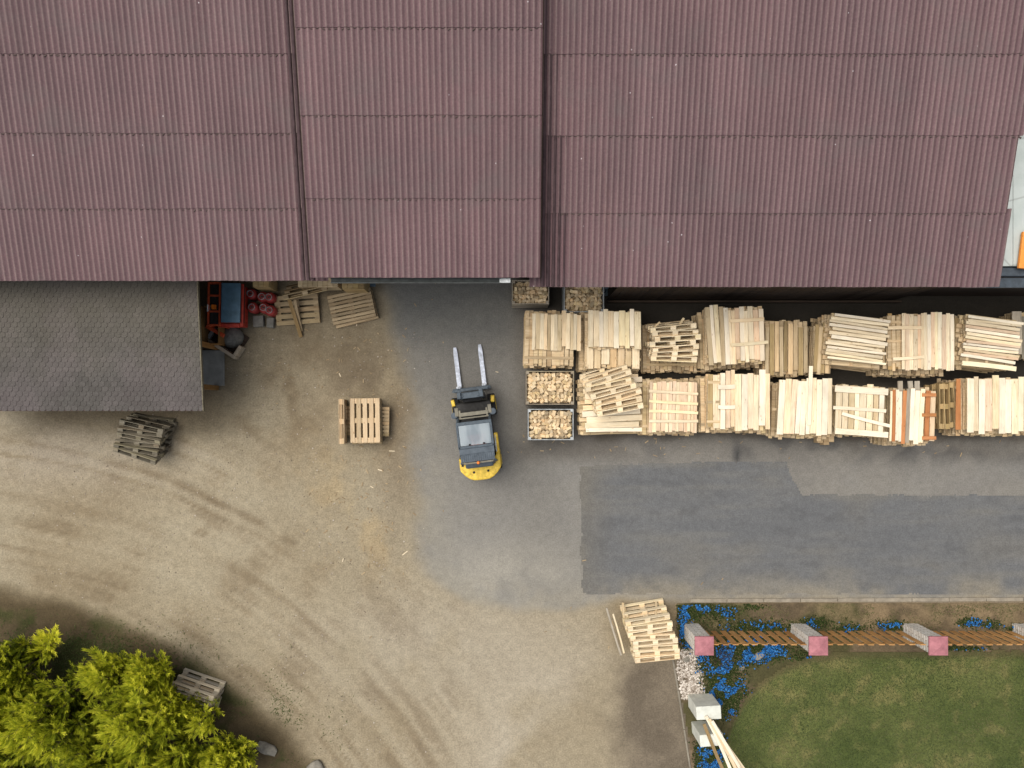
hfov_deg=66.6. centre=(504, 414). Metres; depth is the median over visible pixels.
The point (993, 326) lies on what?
board
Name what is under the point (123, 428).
pallet
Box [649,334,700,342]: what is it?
pallet
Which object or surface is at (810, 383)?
board
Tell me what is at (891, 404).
board
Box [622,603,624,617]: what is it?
plank
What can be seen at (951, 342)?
board
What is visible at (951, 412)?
pallet
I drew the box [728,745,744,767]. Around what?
plank
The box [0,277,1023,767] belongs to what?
ground
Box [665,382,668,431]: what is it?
board
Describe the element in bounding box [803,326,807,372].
board
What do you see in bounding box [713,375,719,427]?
board
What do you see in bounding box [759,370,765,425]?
board
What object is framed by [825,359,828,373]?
board
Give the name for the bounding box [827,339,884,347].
board
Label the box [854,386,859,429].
board
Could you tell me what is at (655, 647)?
pallet
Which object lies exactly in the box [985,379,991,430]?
board
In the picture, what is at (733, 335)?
board
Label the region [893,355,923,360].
batten
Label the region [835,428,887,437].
batten
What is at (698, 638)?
brick pillar
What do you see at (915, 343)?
board
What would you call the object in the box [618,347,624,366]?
board
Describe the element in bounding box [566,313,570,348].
board
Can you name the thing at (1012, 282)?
annex
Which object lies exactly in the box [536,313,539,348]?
board
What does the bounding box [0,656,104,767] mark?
juniper tree
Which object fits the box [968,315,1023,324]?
board
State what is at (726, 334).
board
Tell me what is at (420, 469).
wood chips
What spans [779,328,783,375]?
board
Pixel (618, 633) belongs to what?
plank
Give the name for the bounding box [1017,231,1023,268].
board
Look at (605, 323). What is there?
board
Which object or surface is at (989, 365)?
batten
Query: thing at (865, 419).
batten
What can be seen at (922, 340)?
board
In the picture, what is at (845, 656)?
lawn
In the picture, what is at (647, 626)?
pallet
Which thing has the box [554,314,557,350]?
board
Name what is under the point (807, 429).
board
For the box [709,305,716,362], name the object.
board
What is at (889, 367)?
board
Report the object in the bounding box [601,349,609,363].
board
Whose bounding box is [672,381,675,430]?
board
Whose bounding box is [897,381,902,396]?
board
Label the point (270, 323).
concrete block
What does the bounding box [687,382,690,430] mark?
board
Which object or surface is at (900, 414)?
board
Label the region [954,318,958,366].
board
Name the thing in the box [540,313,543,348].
board
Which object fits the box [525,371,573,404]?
crate
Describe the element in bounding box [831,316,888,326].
board
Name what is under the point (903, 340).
board
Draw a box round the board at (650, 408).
[648,381,652,432]
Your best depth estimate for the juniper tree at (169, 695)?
19.90 m
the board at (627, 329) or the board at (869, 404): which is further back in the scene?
the board at (869, 404)
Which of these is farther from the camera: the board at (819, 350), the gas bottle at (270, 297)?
the gas bottle at (270, 297)
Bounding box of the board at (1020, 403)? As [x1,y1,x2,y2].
[1018,377,1023,430]
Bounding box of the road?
[381,266,1023,611]
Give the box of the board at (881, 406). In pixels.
[878,395,884,431]
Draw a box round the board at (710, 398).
[708,374,712,426]
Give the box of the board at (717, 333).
[713,305,720,361]
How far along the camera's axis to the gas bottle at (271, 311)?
21.19 m
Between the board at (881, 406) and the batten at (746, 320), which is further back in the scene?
the board at (881, 406)
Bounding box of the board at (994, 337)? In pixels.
[966,332,1021,342]
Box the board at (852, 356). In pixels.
[825,352,882,362]
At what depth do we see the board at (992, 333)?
20.24 m
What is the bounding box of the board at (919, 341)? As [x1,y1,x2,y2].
[917,315,920,367]
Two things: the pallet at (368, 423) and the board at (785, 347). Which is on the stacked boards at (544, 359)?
the board at (785, 347)
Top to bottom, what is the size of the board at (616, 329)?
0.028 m
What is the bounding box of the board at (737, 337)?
[735,308,739,359]
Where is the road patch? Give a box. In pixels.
[580,462,1023,595]
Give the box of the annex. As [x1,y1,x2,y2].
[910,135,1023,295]
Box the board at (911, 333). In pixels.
[909,314,913,369]
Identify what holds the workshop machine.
on the ground at (446, 679)
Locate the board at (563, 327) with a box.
[562,310,565,345]
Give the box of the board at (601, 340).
[599,311,603,346]
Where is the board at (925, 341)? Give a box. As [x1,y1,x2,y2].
[924,313,926,369]
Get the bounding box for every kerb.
[672,660,690,767]
[690,597,1023,602]
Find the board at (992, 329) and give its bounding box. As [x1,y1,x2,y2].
[965,324,1019,334]
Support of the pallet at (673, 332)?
on the stacked boards at (544, 359)
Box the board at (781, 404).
[776,380,785,434]
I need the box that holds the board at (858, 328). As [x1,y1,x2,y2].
[829,323,887,333]
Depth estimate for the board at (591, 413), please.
20.69 m
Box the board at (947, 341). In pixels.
[946,313,949,370]
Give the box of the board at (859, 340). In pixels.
[831,335,887,345]
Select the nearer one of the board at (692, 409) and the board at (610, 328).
the board at (610, 328)
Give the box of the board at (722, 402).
[720,373,725,428]
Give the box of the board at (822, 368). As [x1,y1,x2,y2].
[820,323,826,372]
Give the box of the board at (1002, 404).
[999,378,1005,433]
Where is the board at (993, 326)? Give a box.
[966,321,1019,331]
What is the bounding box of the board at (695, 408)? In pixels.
[694,383,696,432]
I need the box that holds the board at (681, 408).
[679,382,683,430]
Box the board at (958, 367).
[956,319,961,369]
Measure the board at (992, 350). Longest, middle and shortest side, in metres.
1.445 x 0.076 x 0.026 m
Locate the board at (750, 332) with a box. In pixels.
[747,306,754,358]
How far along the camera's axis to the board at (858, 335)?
20.24 m
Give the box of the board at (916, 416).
[913,390,920,443]
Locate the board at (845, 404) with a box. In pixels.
[841,385,848,428]
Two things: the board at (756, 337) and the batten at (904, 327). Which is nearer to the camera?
the batten at (904, 327)
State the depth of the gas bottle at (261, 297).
21.17 m
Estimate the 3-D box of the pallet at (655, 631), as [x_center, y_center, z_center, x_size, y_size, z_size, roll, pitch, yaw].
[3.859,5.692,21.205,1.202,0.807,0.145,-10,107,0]
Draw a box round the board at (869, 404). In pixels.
[866,384,873,430]
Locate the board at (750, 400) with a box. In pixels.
[747,373,752,428]
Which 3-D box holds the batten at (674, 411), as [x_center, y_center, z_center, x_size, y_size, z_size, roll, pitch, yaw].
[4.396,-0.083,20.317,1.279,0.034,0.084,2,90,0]
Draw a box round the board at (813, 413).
[810,378,816,433]
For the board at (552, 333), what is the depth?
20.34 m
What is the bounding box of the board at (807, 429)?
[805,378,809,433]
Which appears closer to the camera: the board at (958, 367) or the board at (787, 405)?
the board at (787, 405)
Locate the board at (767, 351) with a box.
[765,328,768,373]
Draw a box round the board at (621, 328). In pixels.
[619,311,624,345]
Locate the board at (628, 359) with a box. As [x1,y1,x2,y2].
[625,348,630,366]
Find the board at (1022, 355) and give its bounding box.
[1021,316,1023,358]
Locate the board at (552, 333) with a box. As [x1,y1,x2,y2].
[550,315,553,350]
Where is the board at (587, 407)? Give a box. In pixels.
[583,405,592,410]
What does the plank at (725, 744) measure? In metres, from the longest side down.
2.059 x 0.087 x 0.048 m
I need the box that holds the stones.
[11,330,429,759]
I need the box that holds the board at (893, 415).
[892,390,895,441]
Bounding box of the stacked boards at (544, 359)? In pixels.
[523,306,1023,446]
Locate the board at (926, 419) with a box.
[924,390,930,435]
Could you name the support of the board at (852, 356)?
on the stacked boards at (544, 359)
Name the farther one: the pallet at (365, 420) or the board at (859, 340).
the pallet at (365, 420)
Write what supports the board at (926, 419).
on the stacked boards at (544, 359)
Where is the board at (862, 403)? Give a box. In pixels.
[858,394,866,429]
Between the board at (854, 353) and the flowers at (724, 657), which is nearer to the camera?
the board at (854, 353)
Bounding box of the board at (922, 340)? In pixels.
[920,313,923,368]
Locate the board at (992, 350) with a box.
[963,345,1018,353]
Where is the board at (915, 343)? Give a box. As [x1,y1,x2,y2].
[914,316,917,369]
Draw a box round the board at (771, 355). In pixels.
[769,324,773,374]
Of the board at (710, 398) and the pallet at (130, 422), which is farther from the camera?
the pallet at (130, 422)
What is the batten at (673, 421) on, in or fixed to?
on the board at (654, 407)
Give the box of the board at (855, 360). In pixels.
[827,356,885,364]
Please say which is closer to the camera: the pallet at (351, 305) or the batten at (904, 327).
the batten at (904, 327)
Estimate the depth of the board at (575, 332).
20.34 m
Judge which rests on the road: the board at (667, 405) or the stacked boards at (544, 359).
the stacked boards at (544, 359)
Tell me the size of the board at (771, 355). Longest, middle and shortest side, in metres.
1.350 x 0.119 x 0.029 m
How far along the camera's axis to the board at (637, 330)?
20.25 m
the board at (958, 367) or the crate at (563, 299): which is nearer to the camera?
the board at (958, 367)
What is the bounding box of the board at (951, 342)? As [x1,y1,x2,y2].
[950,314,953,370]
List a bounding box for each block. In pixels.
[253,315,264,326]
[266,317,274,327]
[688,693,720,719]
[691,720,722,746]
[820,437,828,444]
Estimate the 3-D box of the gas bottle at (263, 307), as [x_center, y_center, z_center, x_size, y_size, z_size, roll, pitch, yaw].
[-6.564,-2.917,21.358,0.300,0.484,0.297,0,90,0]
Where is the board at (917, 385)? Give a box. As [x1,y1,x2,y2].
[914,381,919,390]
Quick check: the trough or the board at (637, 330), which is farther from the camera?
the trough
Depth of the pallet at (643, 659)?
20.82 m
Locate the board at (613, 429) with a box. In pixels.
[586,428,641,431]
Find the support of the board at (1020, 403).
on the stacked boards at (544, 359)
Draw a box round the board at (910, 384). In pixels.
[907,381,912,388]
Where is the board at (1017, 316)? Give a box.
[1012,311,1021,353]
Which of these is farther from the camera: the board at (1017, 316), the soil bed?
the soil bed
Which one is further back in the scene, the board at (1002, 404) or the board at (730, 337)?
the board at (730, 337)
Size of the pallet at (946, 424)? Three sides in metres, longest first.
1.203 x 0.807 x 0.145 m
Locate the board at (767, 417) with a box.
[765,374,769,428]
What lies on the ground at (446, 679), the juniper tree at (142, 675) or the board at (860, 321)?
the juniper tree at (142, 675)
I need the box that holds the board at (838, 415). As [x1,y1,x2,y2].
[834,392,841,432]
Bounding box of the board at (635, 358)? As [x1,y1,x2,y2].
[632,348,638,368]
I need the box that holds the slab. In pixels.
[202,350,224,385]
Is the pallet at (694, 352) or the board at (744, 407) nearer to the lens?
the board at (744, 407)
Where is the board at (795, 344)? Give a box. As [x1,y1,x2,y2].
[793,320,797,369]
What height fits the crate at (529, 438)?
0.742 m
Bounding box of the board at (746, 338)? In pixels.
[744,311,748,361]
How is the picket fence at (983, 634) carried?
on the soil bed
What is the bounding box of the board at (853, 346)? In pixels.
[825,341,881,351]
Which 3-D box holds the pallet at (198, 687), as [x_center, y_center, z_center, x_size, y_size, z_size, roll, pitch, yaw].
[-8.334,7.328,21.196,1.202,0.806,0.145,19,101,0]
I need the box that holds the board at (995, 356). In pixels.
[963,351,1018,359]
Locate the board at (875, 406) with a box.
[873,387,878,430]
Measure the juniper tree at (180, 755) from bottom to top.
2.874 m
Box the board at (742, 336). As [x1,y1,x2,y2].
[739,307,744,360]
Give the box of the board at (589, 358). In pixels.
[586,346,592,368]
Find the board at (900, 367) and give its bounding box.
[898,314,901,368]
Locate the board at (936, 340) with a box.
[935,312,937,369]
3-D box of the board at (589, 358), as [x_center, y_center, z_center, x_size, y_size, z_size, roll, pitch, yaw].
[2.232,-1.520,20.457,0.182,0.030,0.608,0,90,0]
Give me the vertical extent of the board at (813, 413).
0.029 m
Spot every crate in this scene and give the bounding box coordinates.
[253,281,277,291]
[298,278,342,290]
[342,277,369,293]
[512,280,548,307]
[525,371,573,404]
[527,409,572,439]
[562,287,603,313]
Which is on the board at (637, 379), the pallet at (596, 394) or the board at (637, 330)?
the pallet at (596, 394)
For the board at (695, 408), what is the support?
on the stacked boards at (544, 359)
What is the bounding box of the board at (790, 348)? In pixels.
[788,324,792,373]
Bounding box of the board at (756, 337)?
[753,310,759,359]
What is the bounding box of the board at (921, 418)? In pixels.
[918,389,924,442]
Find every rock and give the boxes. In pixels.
[256,741,276,756]
[306,759,323,767]
[683,656,689,662]
[753,651,763,659]
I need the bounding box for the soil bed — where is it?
[677,603,1023,766]
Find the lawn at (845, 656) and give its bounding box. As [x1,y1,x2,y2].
[723,650,1023,767]
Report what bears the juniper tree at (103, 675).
on the ground at (446, 679)
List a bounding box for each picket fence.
[706,631,806,644]
[819,631,925,644]
[933,631,1023,644]
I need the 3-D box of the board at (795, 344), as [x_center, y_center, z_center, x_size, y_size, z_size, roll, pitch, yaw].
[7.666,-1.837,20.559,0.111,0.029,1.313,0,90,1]
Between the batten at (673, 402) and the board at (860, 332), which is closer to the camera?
the board at (860, 332)
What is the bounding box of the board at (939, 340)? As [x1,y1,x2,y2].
[938,312,941,368]
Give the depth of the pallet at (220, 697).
21.19 m
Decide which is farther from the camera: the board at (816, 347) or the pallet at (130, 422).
the pallet at (130, 422)
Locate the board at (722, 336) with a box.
[719,307,725,365]
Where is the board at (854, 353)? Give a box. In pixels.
[826,348,882,358]
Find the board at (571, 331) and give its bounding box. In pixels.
[570,314,572,349]
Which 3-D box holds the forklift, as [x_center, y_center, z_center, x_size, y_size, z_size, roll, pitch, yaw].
[-0.824,-0.095,20.499,1.204,2.202,3.650,-7,90,0]
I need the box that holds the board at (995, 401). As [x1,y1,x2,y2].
[992,375,998,428]
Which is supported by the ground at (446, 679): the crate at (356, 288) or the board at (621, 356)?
the crate at (356, 288)
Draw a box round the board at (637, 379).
[631,377,641,381]
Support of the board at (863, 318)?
on the stacked boards at (544, 359)
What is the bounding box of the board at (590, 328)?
[588,310,592,346]
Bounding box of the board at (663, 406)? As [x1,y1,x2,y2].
[661,381,665,430]
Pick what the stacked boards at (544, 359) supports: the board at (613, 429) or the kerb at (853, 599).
the board at (613, 429)
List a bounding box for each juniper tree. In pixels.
[0,634,34,706]
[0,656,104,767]
[0,658,56,748]
[0,701,59,767]
[16,623,63,675]
[51,719,150,767]
[72,645,132,702]
[86,666,195,767]
[113,648,175,707]
[132,725,210,767]
[138,675,193,734]
[178,691,223,739]
[189,730,257,767]
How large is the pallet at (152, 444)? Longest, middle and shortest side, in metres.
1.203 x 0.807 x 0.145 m
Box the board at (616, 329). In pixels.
[614,312,618,347]
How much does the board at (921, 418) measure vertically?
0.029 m
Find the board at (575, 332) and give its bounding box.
[573,314,576,349]
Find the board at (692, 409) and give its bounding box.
[690,382,693,431]
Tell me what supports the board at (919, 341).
on the stacked boards at (544, 359)
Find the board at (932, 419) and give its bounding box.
[929,391,935,440]
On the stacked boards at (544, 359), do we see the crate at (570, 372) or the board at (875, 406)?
the board at (875, 406)
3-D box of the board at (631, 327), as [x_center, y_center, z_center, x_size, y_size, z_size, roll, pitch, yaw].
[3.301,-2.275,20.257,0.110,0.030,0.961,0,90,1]
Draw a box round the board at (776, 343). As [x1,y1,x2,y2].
[774,321,778,371]
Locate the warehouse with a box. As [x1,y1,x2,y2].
[0,0,1023,302]
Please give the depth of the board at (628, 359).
20.44 m
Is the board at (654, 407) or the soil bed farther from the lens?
the soil bed
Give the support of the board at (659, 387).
on the stacked boards at (544, 359)
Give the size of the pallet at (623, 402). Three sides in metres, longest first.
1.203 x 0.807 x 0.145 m
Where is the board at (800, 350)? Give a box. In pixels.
[798,327,802,374]
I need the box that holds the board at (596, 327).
[593,311,598,346]
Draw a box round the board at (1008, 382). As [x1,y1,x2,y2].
[1005,379,1011,432]
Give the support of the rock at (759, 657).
on the soil bed
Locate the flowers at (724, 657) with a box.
[713,646,736,669]
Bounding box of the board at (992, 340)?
[965,335,1020,345]
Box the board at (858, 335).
[829,331,885,340]
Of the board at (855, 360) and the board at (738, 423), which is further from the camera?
the board at (855, 360)
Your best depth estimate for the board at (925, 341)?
20.29 m
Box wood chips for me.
[276,283,1000,662]
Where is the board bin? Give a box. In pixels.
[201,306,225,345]
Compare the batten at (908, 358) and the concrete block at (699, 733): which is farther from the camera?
the concrete block at (699, 733)
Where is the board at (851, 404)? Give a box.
[848,386,854,428]
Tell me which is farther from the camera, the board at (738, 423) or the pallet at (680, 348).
the pallet at (680, 348)
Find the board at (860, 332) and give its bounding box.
[832,327,889,337]
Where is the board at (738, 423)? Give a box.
[735,374,741,430]
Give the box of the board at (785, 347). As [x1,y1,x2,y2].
[783,321,787,370]
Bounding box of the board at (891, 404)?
[889,391,892,440]
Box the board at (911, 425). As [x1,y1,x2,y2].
[909,388,914,439]
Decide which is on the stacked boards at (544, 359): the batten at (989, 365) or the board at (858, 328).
the board at (858, 328)
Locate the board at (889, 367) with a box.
[888,313,891,369]
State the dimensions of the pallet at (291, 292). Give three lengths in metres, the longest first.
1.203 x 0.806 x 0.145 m
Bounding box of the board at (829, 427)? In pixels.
[827,378,831,433]
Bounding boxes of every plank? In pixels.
[287,296,302,336]
[293,300,302,330]
[606,608,621,654]
[612,614,624,652]
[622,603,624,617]
[702,723,723,767]
[704,715,730,767]
[708,718,736,767]
[711,720,740,767]
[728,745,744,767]
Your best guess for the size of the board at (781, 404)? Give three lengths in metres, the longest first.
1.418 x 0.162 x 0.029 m
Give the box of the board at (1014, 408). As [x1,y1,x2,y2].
[1011,379,1017,433]
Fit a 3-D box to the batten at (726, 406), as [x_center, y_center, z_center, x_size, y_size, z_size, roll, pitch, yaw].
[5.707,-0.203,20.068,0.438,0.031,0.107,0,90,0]
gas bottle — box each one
[246,289,258,300]
[247,302,259,313]
[257,292,268,303]
[259,303,269,314]
[265,292,276,304]
[265,305,277,316]
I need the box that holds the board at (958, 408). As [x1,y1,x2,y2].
[955,379,960,429]
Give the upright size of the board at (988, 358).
0.026 m
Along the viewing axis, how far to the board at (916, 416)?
20.24 m
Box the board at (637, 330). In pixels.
[634,312,640,348]
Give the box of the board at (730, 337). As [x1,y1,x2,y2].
[728,310,732,363]
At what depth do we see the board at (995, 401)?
20.24 m
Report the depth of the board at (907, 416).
20.24 m
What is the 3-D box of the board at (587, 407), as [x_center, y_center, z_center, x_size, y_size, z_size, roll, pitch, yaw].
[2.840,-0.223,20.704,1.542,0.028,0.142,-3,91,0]
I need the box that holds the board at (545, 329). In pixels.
[544,313,547,349]
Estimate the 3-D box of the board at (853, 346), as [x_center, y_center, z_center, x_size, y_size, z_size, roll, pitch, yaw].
[9.070,-1.781,20.256,1.483,0.031,0.079,9,91,0]
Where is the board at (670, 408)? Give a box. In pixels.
[668,382,671,431]
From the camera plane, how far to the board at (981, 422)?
20.24 m
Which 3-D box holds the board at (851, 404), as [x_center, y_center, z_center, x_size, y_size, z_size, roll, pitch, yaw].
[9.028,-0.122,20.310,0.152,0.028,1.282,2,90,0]
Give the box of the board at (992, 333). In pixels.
[965,328,1019,338]
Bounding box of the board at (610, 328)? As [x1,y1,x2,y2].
[608,311,613,346]
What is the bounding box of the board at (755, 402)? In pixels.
[753,375,758,429]
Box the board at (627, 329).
[625,312,629,347]
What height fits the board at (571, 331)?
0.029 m
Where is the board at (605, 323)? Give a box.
[603,309,607,346]
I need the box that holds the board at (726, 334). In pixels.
[723,308,729,364]
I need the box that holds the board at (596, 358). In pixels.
[594,348,599,367]
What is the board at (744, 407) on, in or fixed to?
on the stacked boards at (544, 359)
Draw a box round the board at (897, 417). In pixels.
[895,390,898,440]
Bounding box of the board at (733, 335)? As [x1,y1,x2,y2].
[731,310,735,363]
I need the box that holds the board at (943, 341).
[942,314,945,368]
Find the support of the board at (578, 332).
on the stacked boards at (544, 359)
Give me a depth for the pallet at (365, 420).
21.02 m
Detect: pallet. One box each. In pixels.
[113,436,170,455]
[113,440,170,464]
[114,433,165,447]
[117,413,174,437]
[117,428,174,444]
[119,413,176,433]
[172,668,225,700]
[176,676,223,707]
[178,695,221,713]
[275,293,320,325]
[282,284,327,299]
[327,287,376,324]
[334,290,378,328]
[339,399,346,443]
[346,406,389,435]
[350,398,380,442]
[352,399,382,443]
[579,370,630,391]
[580,364,630,386]
[586,376,635,399]
[591,393,641,410]
[592,402,643,416]
[593,378,641,404]
[620,598,669,625]
[622,613,671,637]
[623,613,672,631]
[629,638,677,651]
[630,625,674,640]
[630,646,679,662]
[632,631,677,646]
[634,637,679,656]
[644,340,695,347]
[645,320,695,332]
[646,348,696,361]
[647,347,697,355]
[648,323,697,335]
[648,341,698,352]
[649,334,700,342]
[924,384,944,428]
[926,384,949,428]
[934,382,954,427]
[937,381,955,404]
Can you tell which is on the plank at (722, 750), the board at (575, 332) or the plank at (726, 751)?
the plank at (726, 751)
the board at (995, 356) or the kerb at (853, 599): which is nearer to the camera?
the board at (995, 356)
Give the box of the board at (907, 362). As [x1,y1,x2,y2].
[905,314,909,369]
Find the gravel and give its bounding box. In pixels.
[676,648,705,699]
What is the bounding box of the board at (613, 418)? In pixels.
[586,414,641,422]
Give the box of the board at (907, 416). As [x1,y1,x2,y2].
[905,389,910,442]
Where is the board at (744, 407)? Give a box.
[741,374,747,429]
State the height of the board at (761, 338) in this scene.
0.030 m
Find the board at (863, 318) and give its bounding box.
[834,313,890,322]
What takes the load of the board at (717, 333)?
on the stacked boards at (544, 359)
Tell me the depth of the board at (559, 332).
20.35 m
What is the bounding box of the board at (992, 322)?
[968,319,1021,326]
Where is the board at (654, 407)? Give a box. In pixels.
[652,383,656,431]
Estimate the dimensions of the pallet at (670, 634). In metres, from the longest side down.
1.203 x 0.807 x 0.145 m
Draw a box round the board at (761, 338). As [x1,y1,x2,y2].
[758,309,764,360]
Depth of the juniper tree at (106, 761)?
19.82 m
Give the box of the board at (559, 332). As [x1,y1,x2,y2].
[558,315,561,350]
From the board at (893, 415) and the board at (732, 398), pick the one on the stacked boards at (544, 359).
the board at (893, 415)
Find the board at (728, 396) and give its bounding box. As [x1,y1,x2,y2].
[726,371,730,427]
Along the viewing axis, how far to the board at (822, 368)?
20.62 m
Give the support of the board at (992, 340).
on the stacked boards at (544, 359)
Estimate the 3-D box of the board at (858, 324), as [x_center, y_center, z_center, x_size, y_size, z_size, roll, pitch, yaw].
[9.193,-2.347,20.258,1.524,0.031,0.069,9,89,0]
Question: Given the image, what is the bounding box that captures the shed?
[0,280,218,410]
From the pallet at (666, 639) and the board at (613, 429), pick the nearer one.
the board at (613, 429)
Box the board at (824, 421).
[821,378,827,434]
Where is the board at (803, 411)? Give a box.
[799,381,806,434]
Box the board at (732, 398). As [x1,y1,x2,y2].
[731,370,734,426]
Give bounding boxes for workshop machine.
[205,282,247,337]
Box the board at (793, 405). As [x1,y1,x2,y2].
[789,379,797,433]
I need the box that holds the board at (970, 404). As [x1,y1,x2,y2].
[967,378,973,431]
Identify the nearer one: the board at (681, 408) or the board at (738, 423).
the board at (738, 423)
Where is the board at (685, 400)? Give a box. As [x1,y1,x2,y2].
[684,382,687,431]
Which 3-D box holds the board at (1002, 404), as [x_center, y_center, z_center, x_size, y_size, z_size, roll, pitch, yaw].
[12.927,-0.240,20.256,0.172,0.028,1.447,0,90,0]
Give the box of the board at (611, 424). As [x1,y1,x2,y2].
[585,421,638,427]
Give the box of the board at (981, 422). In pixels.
[978,379,984,433]
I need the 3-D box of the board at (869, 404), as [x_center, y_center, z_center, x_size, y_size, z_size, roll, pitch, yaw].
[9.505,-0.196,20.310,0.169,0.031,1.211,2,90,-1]
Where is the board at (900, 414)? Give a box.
[898,391,901,441]
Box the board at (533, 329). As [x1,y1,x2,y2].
[532,313,535,349]
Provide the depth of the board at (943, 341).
20.29 m
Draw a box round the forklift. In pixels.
[451,344,501,479]
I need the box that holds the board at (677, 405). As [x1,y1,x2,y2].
[675,382,679,431]
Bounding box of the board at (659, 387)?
[656,382,661,430]
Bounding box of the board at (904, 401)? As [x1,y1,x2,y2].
[901,390,906,443]
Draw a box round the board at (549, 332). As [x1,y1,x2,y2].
[547,315,550,349]
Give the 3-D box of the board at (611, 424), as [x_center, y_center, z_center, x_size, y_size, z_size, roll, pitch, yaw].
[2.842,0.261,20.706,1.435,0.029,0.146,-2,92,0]
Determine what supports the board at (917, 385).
on the stacked boards at (544, 359)
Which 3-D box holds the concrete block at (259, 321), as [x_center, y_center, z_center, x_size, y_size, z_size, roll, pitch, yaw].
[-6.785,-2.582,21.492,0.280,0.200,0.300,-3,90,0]
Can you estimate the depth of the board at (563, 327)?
20.34 m
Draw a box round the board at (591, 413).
[582,409,639,416]
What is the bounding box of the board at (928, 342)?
[927,315,930,369]
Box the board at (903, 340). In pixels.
[902,313,904,368]
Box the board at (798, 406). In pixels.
[794,381,801,433]
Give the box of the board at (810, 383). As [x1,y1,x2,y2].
[807,366,812,424]
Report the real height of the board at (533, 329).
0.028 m
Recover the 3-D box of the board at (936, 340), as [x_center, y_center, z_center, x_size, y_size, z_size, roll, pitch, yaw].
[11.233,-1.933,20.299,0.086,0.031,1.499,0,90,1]
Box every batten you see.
[649,390,697,394]
[649,400,697,404]
[649,410,697,413]
[649,420,697,422]
[718,384,734,388]
[718,405,734,408]
[730,317,763,322]
[731,340,767,346]
[833,406,885,412]
[835,385,887,394]
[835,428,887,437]
[842,412,890,427]
[888,326,923,329]
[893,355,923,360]
[922,393,935,396]
[922,413,935,416]
[922,436,935,439]
[962,361,1016,370]
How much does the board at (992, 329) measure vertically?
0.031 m
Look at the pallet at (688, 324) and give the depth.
20.52 m
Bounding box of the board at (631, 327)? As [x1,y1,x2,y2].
[630,309,633,345]
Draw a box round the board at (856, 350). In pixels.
[827,345,885,354]
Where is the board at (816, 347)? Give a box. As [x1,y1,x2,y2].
[813,324,818,371]
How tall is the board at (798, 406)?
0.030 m
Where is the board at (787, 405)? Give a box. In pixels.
[783,379,791,433]
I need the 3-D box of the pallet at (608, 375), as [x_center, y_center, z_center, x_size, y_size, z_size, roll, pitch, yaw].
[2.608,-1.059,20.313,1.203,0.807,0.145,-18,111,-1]
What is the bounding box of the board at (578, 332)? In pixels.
[577,315,580,350]
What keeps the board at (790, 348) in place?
on the stacked boards at (544, 359)
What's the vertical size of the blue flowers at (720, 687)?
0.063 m
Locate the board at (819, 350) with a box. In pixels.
[816,326,822,374]
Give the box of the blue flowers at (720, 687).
[677,604,1014,767]
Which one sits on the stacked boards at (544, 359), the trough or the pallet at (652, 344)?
the pallet at (652, 344)
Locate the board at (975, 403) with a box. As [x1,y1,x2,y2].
[974,377,977,430]
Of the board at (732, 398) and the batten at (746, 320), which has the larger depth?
the batten at (746, 320)
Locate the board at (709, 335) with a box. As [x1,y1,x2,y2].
[705,307,713,364]
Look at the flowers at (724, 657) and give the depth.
21.46 m
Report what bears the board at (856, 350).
on the stacked boards at (544, 359)
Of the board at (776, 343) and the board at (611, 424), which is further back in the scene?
the board at (611, 424)
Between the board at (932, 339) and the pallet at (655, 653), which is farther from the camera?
the pallet at (655, 653)
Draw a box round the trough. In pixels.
[208,326,248,359]
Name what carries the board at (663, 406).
on the stacked boards at (544, 359)
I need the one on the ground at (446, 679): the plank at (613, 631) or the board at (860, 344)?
the plank at (613, 631)
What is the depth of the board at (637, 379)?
20.69 m
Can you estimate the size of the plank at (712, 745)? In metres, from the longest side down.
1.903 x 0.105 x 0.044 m
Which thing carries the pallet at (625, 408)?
on the board at (587, 407)
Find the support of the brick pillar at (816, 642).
on the soil bed
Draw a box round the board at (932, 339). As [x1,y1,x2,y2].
[931,312,934,366]
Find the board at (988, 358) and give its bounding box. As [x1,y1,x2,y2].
[960,353,1014,364]
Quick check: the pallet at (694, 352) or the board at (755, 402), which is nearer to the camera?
the board at (755, 402)
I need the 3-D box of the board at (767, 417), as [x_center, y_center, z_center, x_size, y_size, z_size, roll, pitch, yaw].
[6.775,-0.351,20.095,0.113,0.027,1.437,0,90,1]
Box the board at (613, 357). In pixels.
[610,348,616,366]
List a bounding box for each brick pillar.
[684,623,713,654]
[791,623,827,654]
[903,623,947,654]
[1012,623,1023,640]
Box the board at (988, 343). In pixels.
[966,340,1019,348]
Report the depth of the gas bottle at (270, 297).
21.19 m
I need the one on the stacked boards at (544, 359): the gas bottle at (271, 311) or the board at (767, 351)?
the board at (767, 351)
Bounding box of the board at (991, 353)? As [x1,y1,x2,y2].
[964,348,1018,357]
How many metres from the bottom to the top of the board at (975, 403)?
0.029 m
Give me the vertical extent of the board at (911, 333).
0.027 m
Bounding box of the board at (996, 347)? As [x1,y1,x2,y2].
[963,343,1018,350]
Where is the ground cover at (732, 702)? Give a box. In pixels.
[0,602,1023,767]
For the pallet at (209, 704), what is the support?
on the ground at (446, 679)
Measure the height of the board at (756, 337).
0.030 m
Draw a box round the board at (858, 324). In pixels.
[829,319,887,329]
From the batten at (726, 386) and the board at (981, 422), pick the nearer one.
the batten at (726, 386)
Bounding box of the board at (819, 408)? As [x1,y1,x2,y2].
[816,380,821,435]
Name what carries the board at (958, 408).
on the stacked boards at (544, 359)
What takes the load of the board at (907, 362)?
on the stacked boards at (544, 359)
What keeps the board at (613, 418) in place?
on the stacked boards at (544, 359)

